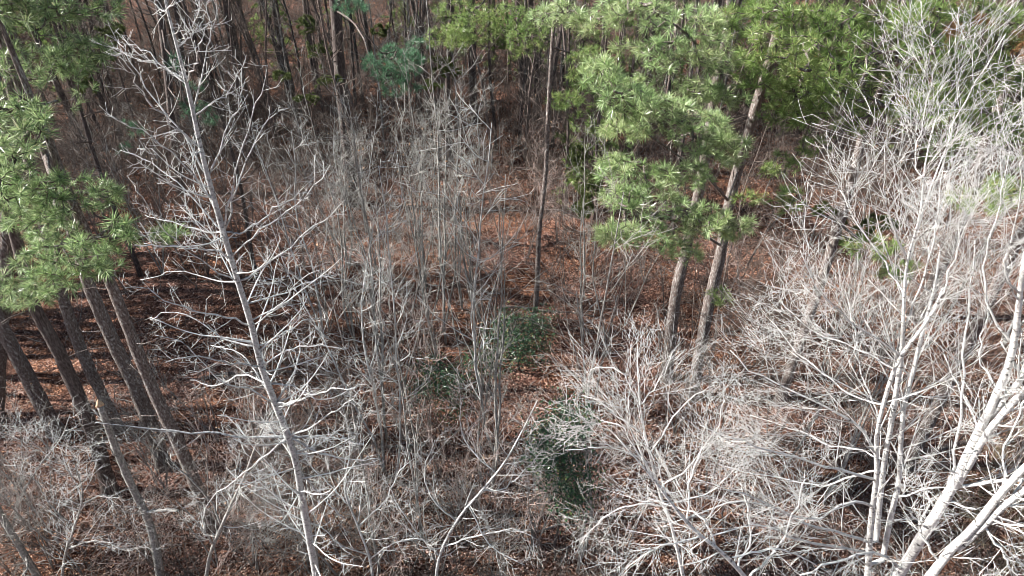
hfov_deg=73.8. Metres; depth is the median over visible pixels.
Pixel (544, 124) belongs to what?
sapling
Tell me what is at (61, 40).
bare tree
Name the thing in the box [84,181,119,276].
sapling
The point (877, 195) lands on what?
sapling
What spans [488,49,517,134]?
sapling
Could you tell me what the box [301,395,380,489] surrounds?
sapling
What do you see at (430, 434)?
sapling
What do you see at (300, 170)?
sapling
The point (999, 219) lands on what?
sapling
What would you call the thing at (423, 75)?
bare tree
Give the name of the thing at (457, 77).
vine thicket
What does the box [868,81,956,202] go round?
sapling
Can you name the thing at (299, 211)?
sapling
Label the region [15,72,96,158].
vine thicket
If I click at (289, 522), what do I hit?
vine thicket
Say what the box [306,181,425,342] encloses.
sapling
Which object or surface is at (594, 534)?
sapling
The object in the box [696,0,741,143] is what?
pine tree
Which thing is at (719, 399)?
sapling
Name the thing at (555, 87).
bare tree
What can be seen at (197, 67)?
bare tree
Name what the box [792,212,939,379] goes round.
sapling
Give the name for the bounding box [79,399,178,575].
broken tree
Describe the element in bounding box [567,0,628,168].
bare tree
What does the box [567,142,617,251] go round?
cedar tree
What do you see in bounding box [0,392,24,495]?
sapling
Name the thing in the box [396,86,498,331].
sapling
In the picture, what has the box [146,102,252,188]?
vine thicket
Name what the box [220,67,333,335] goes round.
sapling
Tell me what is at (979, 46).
bare tree
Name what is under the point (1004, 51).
bare tree
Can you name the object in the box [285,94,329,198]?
sapling
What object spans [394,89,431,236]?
sapling
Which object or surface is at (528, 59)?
pine tree
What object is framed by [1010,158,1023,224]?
sapling
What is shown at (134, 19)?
bare tree
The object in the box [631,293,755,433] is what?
sapling
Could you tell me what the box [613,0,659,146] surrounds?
bare tree
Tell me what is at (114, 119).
vine thicket
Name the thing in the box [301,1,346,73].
bare tree
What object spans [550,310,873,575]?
white barked tree
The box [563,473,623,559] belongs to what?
sapling
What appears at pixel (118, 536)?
sapling
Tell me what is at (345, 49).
sapling
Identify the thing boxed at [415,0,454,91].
bare tree
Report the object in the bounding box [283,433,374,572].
sapling
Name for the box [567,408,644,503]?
sapling
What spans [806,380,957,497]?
sapling
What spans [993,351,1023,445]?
sapling
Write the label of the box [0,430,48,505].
sapling
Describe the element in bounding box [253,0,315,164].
bare tree
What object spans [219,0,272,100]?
bare tree
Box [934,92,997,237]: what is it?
sapling
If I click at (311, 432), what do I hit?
sapling
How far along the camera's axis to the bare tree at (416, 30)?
38.86 m
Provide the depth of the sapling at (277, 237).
23.09 m
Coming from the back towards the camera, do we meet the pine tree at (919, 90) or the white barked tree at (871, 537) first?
the pine tree at (919, 90)
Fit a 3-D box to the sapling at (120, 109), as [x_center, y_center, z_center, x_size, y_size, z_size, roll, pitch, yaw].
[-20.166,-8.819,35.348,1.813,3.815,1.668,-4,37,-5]
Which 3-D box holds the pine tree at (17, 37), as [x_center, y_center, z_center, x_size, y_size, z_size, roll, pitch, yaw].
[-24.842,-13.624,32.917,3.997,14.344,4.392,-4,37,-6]
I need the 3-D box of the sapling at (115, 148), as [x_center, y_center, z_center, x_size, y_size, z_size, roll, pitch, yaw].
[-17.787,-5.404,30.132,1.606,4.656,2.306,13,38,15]
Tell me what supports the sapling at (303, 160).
on the ground at (154, 310)
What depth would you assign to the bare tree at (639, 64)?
38.44 m
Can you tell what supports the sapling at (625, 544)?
on the ground at (154, 310)
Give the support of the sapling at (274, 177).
on the ground at (154, 310)
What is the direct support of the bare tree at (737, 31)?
on the ground at (154, 310)
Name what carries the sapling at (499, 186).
on the ground at (154, 310)
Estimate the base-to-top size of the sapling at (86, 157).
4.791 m
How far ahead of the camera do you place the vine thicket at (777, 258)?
24.40 m
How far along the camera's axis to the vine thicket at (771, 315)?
21.86 m
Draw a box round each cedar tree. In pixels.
[75,21,126,177]
[272,13,343,162]
[370,20,463,159]
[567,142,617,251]
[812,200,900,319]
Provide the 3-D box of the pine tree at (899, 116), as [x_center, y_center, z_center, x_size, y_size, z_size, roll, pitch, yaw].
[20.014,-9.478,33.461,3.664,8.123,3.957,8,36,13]
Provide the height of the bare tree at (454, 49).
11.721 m
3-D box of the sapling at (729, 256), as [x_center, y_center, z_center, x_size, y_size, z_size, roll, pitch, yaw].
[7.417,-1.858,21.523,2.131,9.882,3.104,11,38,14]
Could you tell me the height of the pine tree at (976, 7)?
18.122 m
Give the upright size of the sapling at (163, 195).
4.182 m
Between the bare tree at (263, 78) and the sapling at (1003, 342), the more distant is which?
the bare tree at (263, 78)
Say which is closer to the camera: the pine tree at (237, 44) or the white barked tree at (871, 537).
the white barked tree at (871, 537)
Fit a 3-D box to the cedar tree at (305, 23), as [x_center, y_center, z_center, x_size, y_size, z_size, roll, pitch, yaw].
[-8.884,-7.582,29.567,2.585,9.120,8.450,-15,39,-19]
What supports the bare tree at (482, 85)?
on the ground at (154, 310)
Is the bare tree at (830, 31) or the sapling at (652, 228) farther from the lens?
the bare tree at (830, 31)
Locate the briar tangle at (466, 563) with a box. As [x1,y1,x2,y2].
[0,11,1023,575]
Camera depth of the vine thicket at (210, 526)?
16.64 m
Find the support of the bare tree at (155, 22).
on the ground at (154, 310)
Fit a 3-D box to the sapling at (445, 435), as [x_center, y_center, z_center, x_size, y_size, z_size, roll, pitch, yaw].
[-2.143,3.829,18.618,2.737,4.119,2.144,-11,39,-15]
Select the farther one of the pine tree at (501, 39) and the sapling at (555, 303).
the pine tree at (501, 39)
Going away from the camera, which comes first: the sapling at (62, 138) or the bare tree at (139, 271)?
the bare tree at (139, 271)
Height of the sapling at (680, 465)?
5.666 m
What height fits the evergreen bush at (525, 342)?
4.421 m
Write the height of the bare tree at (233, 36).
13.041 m
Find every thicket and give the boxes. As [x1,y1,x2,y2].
[0,0,1023,221]
[0,453,77,575]
[0,457,181,575]
[0,463,176,574]
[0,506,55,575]
[13,165,130,323]
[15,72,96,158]
[17,161,106,234]
[21,162,184,311]
[23,20,137,81]
[29,125,175,229]
[37,125,120,188]
[49,88,165,165]
[56,99,168,185]
[58,113,123,217]
[72,143,201,228]
[72,144,166,272]
[86,5,158,74]
[95,66,148,117]
[100,6,212,84]
[104,60,186,153]
[124,485,276,573]
[126,35,217,72]
[142,131,351,270]
[146,77,191,144]
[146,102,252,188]
[152,440,328,575]
[161,79,267,142]
[162,443,300,575]
[164,51,287,151]
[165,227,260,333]
[172,328,320,484]
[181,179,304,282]
[182,77,280,181]
[184,81,325,152]
[203,30,306,139]
[204,43,307,126]
[220,410,377,532]
[225,85,281,136]
[228,134,354,223]
[230,438,392,538]
[235,443,333,547]
[235,456,332,575]
[239,379,360,554]
[246,83,374,179]
[266,159,351,231]
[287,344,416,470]
[294,27,360,118]
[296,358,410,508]
[314,491,435,575]
[347,60,442,125]
[389,80,463,132]
[402,44,532,134]
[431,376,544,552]
[472,152,642,277]
[489,190,655,298]
[509,83,593,136]
[541,187,735,306]
[557,221,707,360]
[601,71,679,117]
[623,47,666,106]
[651,240,786,423]
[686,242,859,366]
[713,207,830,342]
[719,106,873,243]
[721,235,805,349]
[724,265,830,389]
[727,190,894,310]
[759,342,1023,539]
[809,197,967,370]
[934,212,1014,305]
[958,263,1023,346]
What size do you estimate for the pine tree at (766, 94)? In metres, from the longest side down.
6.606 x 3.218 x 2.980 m
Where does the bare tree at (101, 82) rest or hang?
on the ground at (154, 310)
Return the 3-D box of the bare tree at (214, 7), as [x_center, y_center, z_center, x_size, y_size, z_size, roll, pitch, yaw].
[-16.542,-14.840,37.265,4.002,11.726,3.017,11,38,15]
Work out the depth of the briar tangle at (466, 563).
20.07 m
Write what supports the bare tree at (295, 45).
on the ground at (154, 310)
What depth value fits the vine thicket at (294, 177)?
29.45 m
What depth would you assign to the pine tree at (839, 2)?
41.91 m
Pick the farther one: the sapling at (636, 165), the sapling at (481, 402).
the sapling at (636, 165)
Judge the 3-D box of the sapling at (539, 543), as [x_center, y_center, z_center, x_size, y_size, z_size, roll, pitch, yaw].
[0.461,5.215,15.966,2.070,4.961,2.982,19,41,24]
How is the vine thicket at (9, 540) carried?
on the ground at (154, 310)
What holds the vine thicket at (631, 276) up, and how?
on the ground at (154, 310)
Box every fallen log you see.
[207,370,308,378]
[505,305,592,316]
[505,521,574,533]
[903,440,966,453]
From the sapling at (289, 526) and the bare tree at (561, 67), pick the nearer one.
the sapling at (289, 526)
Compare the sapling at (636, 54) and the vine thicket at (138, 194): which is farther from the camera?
the sapling at (636, 54)
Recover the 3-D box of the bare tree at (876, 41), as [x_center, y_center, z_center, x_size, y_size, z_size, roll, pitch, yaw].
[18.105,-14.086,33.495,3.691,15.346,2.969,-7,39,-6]
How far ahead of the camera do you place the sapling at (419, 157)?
26.77 m
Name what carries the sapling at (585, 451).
on the ground at (154, 310)
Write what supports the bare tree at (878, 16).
on the ground at (154, 310)
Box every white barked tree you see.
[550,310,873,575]
[627,0,1023,575]
[784,56,1023,575]
[873,344,1023,575]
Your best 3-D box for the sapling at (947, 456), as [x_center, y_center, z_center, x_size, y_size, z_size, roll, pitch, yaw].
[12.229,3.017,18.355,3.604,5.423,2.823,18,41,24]
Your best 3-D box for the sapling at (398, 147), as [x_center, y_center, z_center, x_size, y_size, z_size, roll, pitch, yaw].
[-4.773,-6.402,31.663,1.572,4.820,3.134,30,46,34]
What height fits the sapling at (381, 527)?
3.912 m
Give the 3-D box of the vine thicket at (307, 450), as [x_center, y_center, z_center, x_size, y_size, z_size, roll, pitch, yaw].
[-5.485,4.262,18.076,3.345,3.486,5.545,-9,36,-10]
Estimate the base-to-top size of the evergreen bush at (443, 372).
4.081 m
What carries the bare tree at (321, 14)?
on the ground at (154, 310)
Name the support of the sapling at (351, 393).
on the ground at (154, 310)
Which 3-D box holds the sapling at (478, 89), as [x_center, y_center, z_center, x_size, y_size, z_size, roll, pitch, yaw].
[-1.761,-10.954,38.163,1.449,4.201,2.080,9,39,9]
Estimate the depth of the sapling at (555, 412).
18.22 m
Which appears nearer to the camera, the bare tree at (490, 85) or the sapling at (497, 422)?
the sapling at (497, 422)
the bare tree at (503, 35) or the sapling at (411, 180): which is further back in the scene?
the bare tree at (503, 35)
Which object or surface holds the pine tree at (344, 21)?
on the ground at (154, 310)
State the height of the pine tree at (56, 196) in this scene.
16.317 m
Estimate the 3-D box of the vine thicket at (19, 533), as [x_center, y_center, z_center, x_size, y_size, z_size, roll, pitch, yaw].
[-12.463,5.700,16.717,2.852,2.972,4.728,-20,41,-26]
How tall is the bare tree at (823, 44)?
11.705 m
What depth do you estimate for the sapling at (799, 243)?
23.09 m
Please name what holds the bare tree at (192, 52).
on the ground at (154, 310)
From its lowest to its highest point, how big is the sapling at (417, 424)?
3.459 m
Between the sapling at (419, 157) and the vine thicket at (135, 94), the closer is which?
the sapling at (419, 157)
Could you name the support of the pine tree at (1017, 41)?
on the ground at (154, 310)
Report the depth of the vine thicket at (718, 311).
22.03 m
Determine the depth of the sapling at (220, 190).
28.61 m
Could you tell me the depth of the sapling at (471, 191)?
23.26 m
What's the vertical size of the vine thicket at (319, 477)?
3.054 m
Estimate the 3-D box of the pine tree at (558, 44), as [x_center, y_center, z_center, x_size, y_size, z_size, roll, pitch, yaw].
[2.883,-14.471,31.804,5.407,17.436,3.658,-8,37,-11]
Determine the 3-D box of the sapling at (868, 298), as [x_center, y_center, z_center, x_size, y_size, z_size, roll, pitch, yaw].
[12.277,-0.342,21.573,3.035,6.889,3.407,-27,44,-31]
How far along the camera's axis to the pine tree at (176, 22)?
32.76 m
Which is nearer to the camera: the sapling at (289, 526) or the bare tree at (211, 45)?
the sapling at (289, 526)
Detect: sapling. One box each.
[0,376,50,531]
[0,383,80,543]
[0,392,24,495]
[0,399,84,533]
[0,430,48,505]
[0,431,67,569]
[0,431,95,565]
[0,452,85,574]
[0,495,36,574]
[23,137,66,234]
[30,76,100,182]
[38,451,184,574]
[39,66,127,234]
[50,111,92,165]
[54,129,79,171]
[56,121,130,299]
[59,91,138,194]
[60,111,105,220]
[61,384,172,472]
[66,479,174,575]
[68,103,185,275]
[69,319,187,414]
[82,376,184,490]
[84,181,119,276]
[85,113,128,204]
[85,467,199,575]
[93,74,128,156]
[93,81,180,200]
[94,378,176,454]
[103,81,128,132]
[109,104,149,168]
[112,137,182,263]
[119,401,223,566]
[125,166,194,247]
[129,97,228,275]
[130,159,223,288]
[139,330,241,441]
[144,73,211,236]
[157,373,270,540]
[167,125,257,278]
[170,63,243,191]
[174,445,314,572]
[181,142,250,232]
[185,433,300,574]
[198,42,232,109]
[201,352,312,480]
[204,351,312,498]
[206,347,336,575]
[210,156,264,289]
[210,355,335,486]
[213,449,274,546]
[214,104,235,175]
[214,129,297,279]
[216,114,243,173]
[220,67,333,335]
[222,332,287,476]
[222,345,316,458]
[225,100,330,270]
[226,124,282,196]
[228,173,398,471]
[228,449,293,569]
[238,277,350,427]
[245,137,283,224]
[245,159,420,572]
[248,117,345,329]
[248,450,331,574]
[254,488,336,568]
[259,30,291,89]
[264,335,370,471]
[266,170,298,316]
[271,46,392,350]
[271,112,384,267]
[273,98,322,237]
[273,212,380,327]
[275,90,352,237]
[283,167,417,380]
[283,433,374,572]
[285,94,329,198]
[288,50,332,162]
[288,127,318,209]
[288,385,350,486]
[289,116,351,274]
[298,54,378,308]
[300,170,343,287]
[301,295,384,421]
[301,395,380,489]
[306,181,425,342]
[308,47,426,440]
[318,132,356,235]
[324,443,425,575]
[325,110,376,274]
[329,446,394,552]
[330,7,362,78]
[332,437,408,541]
[335,361,407,512]
[336,71,388,232]
[338,262,469,540]
[342,73,394,198]
[344,143,417,256]
[346,145,434,480]
[347,230,481,403]
[348,455,418,572]
[350,84,456,363]
[353,109,432,281]
[353,446,449,557]
[358,290,458,433]
[370,217,446,392]
[370,349,420,431]
[374,123,418,253]
[378,112,493,319]
[380,374,486,472]
[381,93,439,195]
[382,105,432,255]
[382,382,444,463]
[383,102,438,187]
[384,14,459,286]
[387,450,479,575]
[390,136,476,394]
[393,0,486,344]
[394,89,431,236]
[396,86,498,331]
[397,126,497,309]
[400,99,439,232]
[401,386,512,514]
[402,91,533,464]
[403,92,461,318]
[403,373,555,546]
[404,112,435,253]
[406,109,433,176]
[409,125,463,218]
[409,472,476,534]
[410,202,521,389]
[412,74,422,121]
[419,13,444,126]
[421,45,506,321]
[422,53,493,318]
[429,147,512,297]
[433,153,540,369]
[437,470,513,562]
[439,248,516,487]
[440,148,458,257]
[442,114,464,162]
[443,97,498,298]
[446,124,557,498]
[450,65,491,175]
[460,129,493,197]
[463,99,510,188]
[472,54,488,124]
[472,125,529,237]
[474,490,530,575]
[476,448,573,564]
[480,68,510,155]
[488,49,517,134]
[495,439,566,519]
[499,413,588,551]
[505,380,563,478]
[506,138,675,572]
[508,127,571,263]
[511,74,544,159]
[514,42,558,141]
[514,78,590,166]
[514,94,562,195]
[517,389,600,537]
[521,386,615,462]
[525,218,662,436]
[527,251,586,327]
[538,164,578,235]
[547,175,576,285]
[548,151,640,261]
[550,108,613,354]
[555,76,587,139]
[558,130,626,355]
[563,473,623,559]
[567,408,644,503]
[570,424,657,560]
[586,418,688,575]
[600,183,686,323]
[611,178,706,314]
[613,108,688,221]
[615,139,649,221]
[615,168,685,282]
[617,13,667,86]
[620,322,747,468]
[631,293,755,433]
[642,134,682,206]
[642,376,710,540]
[656,265,786,494]
[657,450,746,543]
[664,211,809,331]
[668,213,731,338]
[681,48,732,151]
[683,255,832,403]
[683,377,823,532]
[696,339,749,455]
[697,160,721,238]
[700,89,803,346]
[705,220,780,319]
[707,286,868,447]
[711,175,793,278]
[732,371,820,493]
[754,170,854,320]
[762,188,841,342]
[773,266,907,478]
[778,102,842,233]
[787,114,892,252]
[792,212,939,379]
[800,78,907,244]
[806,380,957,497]
[807,228,927,398]
[821,219,955,503]
[825,108,931,218]
[830,119,918,302]
[836,192,1000,341]
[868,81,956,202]
[869,195,932,352]
[872,149,955,325]
[878,201,1016,341]
[879,155,1023,357]
[895,1,1023,299]
[895,146,1023,416]
[905,321,1023,465]
[924,114,1023,349]
[925,312,1017,426]
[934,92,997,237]
[942,415,1023,545]
[944,132,1023,240]
[944,364,1023,454]
[960,154,1023,286]
[961,131,999,231]
[988,3,1023,179]
[988,272,1023,376]
[990,385,1023,497]
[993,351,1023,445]
[1000,250,1023,347]
[1002,153,1023,275]
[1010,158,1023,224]
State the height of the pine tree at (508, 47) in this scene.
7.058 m
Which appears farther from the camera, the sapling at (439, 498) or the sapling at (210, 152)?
the sapling at (210, 152)
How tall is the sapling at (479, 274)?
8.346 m
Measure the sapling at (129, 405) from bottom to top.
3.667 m
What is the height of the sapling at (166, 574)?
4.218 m
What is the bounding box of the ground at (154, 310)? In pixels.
[0,0,1023,575]
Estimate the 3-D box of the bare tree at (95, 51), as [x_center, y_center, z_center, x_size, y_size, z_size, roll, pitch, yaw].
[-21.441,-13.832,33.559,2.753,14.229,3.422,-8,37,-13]
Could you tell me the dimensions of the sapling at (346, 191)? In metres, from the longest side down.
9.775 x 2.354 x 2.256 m
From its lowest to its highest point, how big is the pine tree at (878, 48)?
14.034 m
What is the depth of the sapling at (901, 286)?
21.35 m
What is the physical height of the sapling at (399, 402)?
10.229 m
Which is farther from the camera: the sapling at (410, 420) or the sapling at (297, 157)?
the sapling at (297, 157)
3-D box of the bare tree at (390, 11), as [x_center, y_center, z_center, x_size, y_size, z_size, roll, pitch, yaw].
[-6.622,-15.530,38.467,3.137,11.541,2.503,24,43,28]
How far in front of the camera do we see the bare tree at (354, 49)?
40.44 m
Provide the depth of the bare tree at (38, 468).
16.00 m
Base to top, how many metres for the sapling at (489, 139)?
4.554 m
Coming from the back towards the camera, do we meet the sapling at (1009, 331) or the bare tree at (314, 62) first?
the bare tree at (314, 62)
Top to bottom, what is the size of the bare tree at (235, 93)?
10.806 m
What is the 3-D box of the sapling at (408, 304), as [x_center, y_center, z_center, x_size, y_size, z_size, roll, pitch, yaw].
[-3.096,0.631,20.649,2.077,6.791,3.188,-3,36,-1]
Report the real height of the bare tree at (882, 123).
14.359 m
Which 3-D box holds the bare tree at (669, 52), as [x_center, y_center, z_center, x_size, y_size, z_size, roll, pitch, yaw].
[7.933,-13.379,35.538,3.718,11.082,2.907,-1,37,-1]
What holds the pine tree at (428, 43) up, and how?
on the ground at (154, 310)
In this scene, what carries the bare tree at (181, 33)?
on the ground at (154, 310)
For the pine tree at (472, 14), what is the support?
on the ground at (154, 310)
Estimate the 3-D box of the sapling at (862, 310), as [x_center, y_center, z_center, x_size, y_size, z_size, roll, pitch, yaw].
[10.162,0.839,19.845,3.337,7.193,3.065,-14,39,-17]
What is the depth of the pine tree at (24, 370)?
19.24 m
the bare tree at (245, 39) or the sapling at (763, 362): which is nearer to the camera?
the sapling at (763, 362)
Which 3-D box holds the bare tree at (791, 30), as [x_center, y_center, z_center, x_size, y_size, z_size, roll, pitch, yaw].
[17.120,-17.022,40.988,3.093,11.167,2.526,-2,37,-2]
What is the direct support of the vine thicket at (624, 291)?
on the ground at (154, 310)
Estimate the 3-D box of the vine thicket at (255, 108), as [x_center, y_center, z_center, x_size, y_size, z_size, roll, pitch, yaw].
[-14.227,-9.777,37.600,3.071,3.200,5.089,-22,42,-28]
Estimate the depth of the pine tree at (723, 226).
13.65 m
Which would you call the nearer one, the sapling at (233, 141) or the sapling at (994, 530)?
the sapling at (994, 530)
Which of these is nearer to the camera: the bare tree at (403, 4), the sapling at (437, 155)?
the sapling at (437, 155)
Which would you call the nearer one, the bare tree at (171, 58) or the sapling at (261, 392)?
the sapling at (261, 392)
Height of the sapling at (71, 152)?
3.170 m
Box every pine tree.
[0,0,100,425]
[0,0,132,435]
[0,0,134,500]
[0,0,207,473]
[0,0,218,534]
[0,307,69,442]
[8,11,59,93]
[9,22,67,143]
[29,9,85,146]
[30,0,115,109]
[36,22,97,150]
[61,0,109,110]
[83,0,125,125]
[116,0,219,193]
[151,0,209,160]
[163,1,183,90]
[171,1,217,107]
[179,0,222,125]
[207,0,256,149]
[228,1,252,99]
[237,1,258,75]
[245,0,308,135]
[247,0,299,70]
[252,0,309,107]
[253,0,294,108]
[292,0,317,93]
[322,0,361,49]
[325,0,428,206]
[356,0,375,79]
[379,0,430,54]
[396,0,431,124]
[410,0,439,99]
[421,0,469,164]
[423,0,616,123]
[425,10,442,82]
[426,0,467,75]
[475,0,516,78]
[491,0,502,66]
[504,0,524,100]
[505,0,561,324]
[506,0,538,113]
[506,0,550,90]
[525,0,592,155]
[525,0,755,384]
[528,0,546,121]
[547,0,592,79]
[551,49,632,223]
[576,1,797,401]
[591,0,649,104]
[620,18,633,84]
[626,1,676,79]
[636,7,661,75]
[641,0,703,170]
[642,0,672,90]
[654,0,692,55]
[675,9,724,123]
[695,0,723,119]
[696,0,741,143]
[703,170,1023,471]
[716,0,756,91]
[718,0,953,408]
[730,0,775,70]
[752,20,813,136]
[787,0,838,105]
[802,0,878,153]
[810,8,887,144]
[816,0,857,67]
[822,0,945,168]
[832,0,887,150]
[835,0,890,159]
[863,0,916,97]
[871,9,976,165]
[886,0,1023,321]
[896,0,951,153]
[911,0,995,133]
[918,0,986,135]
[924,31,1016,177]
[956,0,1023,129]
[961,26,1016,164]
[998,98,1023,175]
[1000,113,1023,163]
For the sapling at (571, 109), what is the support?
on the ground at (154, 310)
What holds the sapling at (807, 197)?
on the ground at (154, 310)
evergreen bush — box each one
[398,342,491,434]
[450,301,562,386]
[514,385,611,561]
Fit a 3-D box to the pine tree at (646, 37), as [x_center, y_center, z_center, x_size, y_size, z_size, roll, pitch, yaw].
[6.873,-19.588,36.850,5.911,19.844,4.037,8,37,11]
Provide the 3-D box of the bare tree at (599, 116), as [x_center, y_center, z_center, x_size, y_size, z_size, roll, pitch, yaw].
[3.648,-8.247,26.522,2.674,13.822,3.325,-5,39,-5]
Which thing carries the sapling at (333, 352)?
on the ground at (154, 310)
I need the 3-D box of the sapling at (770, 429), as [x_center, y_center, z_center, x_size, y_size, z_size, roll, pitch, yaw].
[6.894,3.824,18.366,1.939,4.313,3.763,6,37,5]
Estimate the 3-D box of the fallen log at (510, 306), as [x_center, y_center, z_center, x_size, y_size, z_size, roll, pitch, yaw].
[1.447,0.924,26.000,3.450,0.450,0.353,5,37,7]
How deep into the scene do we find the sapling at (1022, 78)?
30.77 m
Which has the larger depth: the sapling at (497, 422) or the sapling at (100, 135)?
the sapling at (100, 135)
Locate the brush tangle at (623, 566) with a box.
[1,18,1023,575]
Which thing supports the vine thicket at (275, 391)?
on the ground at (154, 310)
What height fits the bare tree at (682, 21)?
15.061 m
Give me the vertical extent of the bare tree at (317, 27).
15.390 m
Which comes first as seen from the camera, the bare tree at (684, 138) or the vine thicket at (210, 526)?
the vine thicket at (210, 526)
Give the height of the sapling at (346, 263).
10.636 m
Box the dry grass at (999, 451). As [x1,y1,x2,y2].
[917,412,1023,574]
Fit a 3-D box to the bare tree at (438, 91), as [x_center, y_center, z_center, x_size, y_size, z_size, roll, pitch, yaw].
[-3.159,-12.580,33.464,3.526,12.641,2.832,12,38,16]
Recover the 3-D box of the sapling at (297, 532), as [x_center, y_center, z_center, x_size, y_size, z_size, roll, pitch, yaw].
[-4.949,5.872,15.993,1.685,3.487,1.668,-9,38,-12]
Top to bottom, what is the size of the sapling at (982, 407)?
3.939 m
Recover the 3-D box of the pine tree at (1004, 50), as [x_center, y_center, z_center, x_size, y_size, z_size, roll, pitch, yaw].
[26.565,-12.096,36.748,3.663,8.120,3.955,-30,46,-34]
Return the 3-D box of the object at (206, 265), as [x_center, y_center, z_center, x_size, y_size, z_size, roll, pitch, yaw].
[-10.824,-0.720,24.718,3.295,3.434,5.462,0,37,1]
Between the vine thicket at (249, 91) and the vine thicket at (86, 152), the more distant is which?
the vine thicket at (249, 91)
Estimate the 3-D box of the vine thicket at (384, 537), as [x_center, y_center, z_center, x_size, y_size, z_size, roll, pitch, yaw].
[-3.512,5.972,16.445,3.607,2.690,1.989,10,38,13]
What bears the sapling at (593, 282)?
on the ground at (154, 310)
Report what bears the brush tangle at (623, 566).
on the ground at (154, 310)
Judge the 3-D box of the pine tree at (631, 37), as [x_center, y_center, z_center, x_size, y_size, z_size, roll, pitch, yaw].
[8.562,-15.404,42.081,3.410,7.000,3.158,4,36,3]
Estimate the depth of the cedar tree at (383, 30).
27.61 m
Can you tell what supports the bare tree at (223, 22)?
on the ground at (154, 310)
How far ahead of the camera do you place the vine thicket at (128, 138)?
32.25 m
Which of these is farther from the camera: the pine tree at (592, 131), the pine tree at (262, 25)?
the pine tree at (262, 25)
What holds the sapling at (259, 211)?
on the ground at (154, 310)
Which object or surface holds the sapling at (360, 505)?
on the ground at (154, 310)
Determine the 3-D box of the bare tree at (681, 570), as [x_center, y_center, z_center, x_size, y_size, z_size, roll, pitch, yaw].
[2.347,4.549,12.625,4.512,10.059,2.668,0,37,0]
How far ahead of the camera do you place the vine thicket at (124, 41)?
43.97 m
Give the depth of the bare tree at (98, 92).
34.37 m
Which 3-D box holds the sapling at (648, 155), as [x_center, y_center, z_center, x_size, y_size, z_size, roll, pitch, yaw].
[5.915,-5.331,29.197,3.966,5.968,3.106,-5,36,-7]
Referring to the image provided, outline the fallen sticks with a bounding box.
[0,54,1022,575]
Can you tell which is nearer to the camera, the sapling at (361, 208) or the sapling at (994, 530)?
the sapling at (994, 530)
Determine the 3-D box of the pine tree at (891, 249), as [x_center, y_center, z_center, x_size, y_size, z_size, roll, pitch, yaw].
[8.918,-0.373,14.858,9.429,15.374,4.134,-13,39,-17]
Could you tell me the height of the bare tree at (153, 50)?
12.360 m
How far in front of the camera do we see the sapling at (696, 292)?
23.83 m
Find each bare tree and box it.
[0,401,129,527]
[0,413,164,575]
[0,472,41,575]
[15,0,143,276]
[32,2,89,119]
[38,0,111,156]
[54,0,120,141]
[55,1,108,119]
[57,1,121,129]
[63,0,122,135]
[73,0,145,107]
[83,0,151,155]
[88,6,129,76]
[89,0,380,575]
[106,1,148,91]
[109,0,172,104]
[121,0,149,70]
[124,0,191,98]
[131,0,209,163]
[138,2,182,97]
[143,0,198,101]
[145,1,192,122]
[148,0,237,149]
[150,0,217,123]
[150,393,294,575]
[153,0,222,127]
[158,0,271,279]
[163,1,209,69]
[164,0,208,78]
[169,0,233,103]
[174,1,228,125]
[185,0,220,55]
[185,0,249,147]
[191,0,246,114]
[197,0,281,155]
[200,0,220,56]
[201,0,246,63]
[209,0,278,138]
[213,0,271,130]
[213,1,260,130]
[214,0,259,166]
[215,1,225,26]
[216,1,251,95]
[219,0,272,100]
[220,0,285,161]
[243,0,302,167]
[252,3,280,33]
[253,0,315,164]
[257,0,314,123]
[267,0,301,51]
[277,0,384,232]
[283,0,333,150]
[283,384,437,575]
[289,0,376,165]
[291,0,330,73]
[294,0,326,77]
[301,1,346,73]
[311,0,355,115]
[326,0,366,104]
[326,0,376,100]
[327,1,354,52]
[346,0,408,152]
[360,379,575,575]
[367,0,416,108]
[376,0,438,95]
[381,1,403,69]
[386,0,442,165]
[391,0,441,104]
[392,0,422,75]
[396,0,449,147]
[406,1,439,66]
[413,0,478,149]
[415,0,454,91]
[416,0,485,146]
[429,0,511,161]
[439,0,467,73]
[465,0,516,148]
[486,0,522,85]
[490,0,510,71]
[495,0,548,144]
[510,0,563,161]
[518,310,783,575]
[520,0,559,122]
[521,0,566,97]
[526,0,581,147]
[527,0,597,125]
[532,0,589,213]
[539,0,588,113]
[547,0,584,110]
[559,0,601,110]
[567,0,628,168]
[568,0,635,219]
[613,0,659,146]
[628,0,666,80]
[629,3,698,96]
[651,0,685,135]
[653,0,734,234]
[654,0,701,135]
[660,0,708,83]
[695,1,749,75]
[704,0,759,110]
[713,0,788,155]
[736,0,773,89]
[777,0,811,76]
[792,0,854,133]
[798,0,865,83]
[815,0,844,66]
[823,0,893,150]
[846,0,890,140]
[850,0,886,65]
[871,0,953,163]
[929,0,1023,170]
[948,1,1008,145]
[968,16,1023,149]
[975,0,1023,155]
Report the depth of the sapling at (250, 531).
15.66 m
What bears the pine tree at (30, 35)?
on the ground at (154, 310)
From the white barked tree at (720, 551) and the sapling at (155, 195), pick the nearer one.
the white barked tree at (720, 551)

